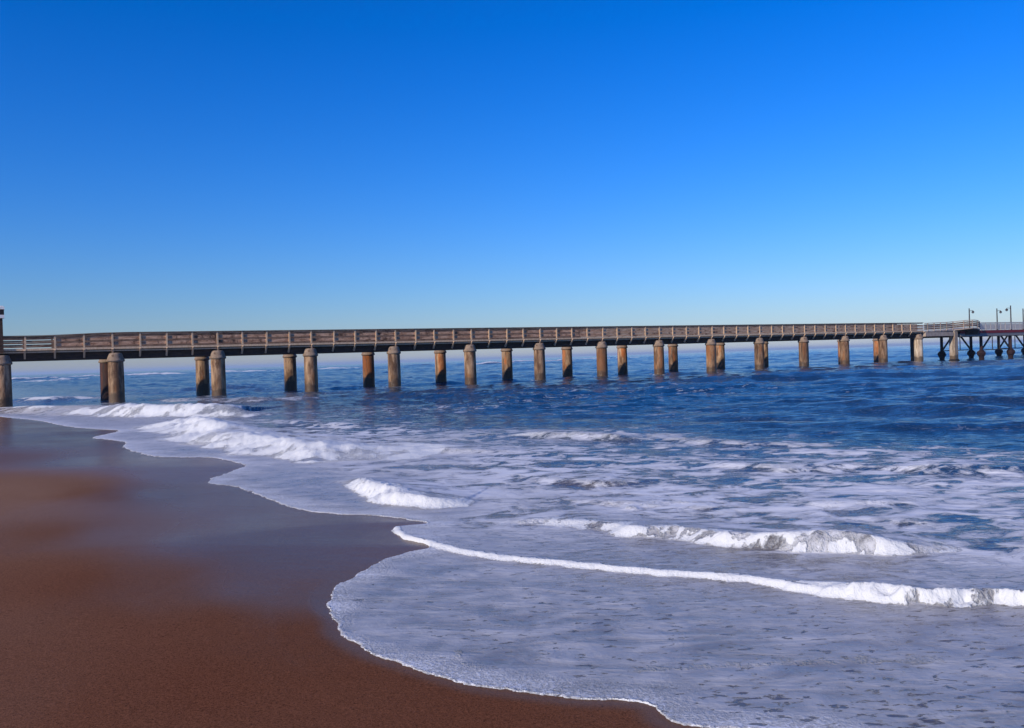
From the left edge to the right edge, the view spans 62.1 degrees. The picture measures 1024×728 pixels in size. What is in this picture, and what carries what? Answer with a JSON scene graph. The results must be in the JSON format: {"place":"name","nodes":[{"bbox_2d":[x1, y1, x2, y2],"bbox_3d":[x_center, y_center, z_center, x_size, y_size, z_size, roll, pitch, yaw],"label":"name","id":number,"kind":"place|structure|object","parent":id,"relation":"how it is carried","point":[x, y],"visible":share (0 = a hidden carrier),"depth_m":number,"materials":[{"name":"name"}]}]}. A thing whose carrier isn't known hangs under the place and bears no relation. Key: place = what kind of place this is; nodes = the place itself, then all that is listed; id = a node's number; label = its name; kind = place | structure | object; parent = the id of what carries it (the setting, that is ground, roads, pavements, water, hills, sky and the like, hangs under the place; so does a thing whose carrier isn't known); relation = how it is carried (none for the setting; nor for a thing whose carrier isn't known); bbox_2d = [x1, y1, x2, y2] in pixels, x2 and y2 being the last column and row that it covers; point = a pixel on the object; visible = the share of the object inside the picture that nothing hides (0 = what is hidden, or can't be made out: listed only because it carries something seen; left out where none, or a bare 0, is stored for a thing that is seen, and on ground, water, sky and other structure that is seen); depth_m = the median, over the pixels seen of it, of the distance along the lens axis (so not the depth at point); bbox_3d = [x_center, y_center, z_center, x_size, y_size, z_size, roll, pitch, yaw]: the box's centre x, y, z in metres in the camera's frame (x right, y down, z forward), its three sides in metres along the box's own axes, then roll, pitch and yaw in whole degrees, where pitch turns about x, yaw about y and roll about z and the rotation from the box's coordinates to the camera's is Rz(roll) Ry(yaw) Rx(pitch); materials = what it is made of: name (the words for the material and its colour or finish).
{"place":"outdoors","nodes":[
{"label":"outdoors","id":0,"kind":"place"},
{"bbox_2d":[0,417,705,727],"bbox_3d":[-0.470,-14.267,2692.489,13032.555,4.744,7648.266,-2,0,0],"label":"beach","id":1,"kind":"structure","parent":0,"point":[138,590],"depth_m":7.85,"materials":[{"name":"brown sand"}]},
{"bbox_2d":[0,322,923,406],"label":"pier","id":2,"kind":"structure","parent":1,"relation":"on","point":[111,352],"depth_m":73.52,"materials":[{"name":"brown wood"}]},
{"bbox_2d":[0,306,3,352],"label":"marker post","id":3,"kind":"object","parent":2,"relation":"on","point":[1,328],"visible":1,"depth_m":56.31,"materials":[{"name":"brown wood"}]},
{"bbox_2d":[888,320,1023,360],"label":"steel jetty","id":4,"kind":"object","parent":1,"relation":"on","point":[947,329],"visible":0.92,"depth_m":116.54,"materials":[{"name":"metal"}]},
{"bbox_2d":[996,308,1001,329],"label":"street lamp","id":5,"kind":"object","parent":4,"relation":"on","point":[1000,311],"visible":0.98,"depth_m":127.78,"materials":[{"name":"metal"}]},
{"bbox_2d":[1005,305,1011,329],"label":"street lamp","id":6,"kind":"object","parent":4,"relation":"on","point":[1006,309],"visible":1,"depth_m":119.01,"materials":[{"name":"metal"}]},
{"bbox_2d":[0,342,1023,727],"bbox_3d":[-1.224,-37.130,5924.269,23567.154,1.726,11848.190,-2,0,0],"label":"sea","id":7,"kind":"structure","parent":0,"point":[788,540],"depth_m":12.06,"materials":[{"name":"liquid"}]},
{"bbox_2d":[0,0,1023,374],"label":"sky","id":8,"kind":"structure","parent":0,"point":[166,165],"materials":[{"name":"blue"}]}
]}

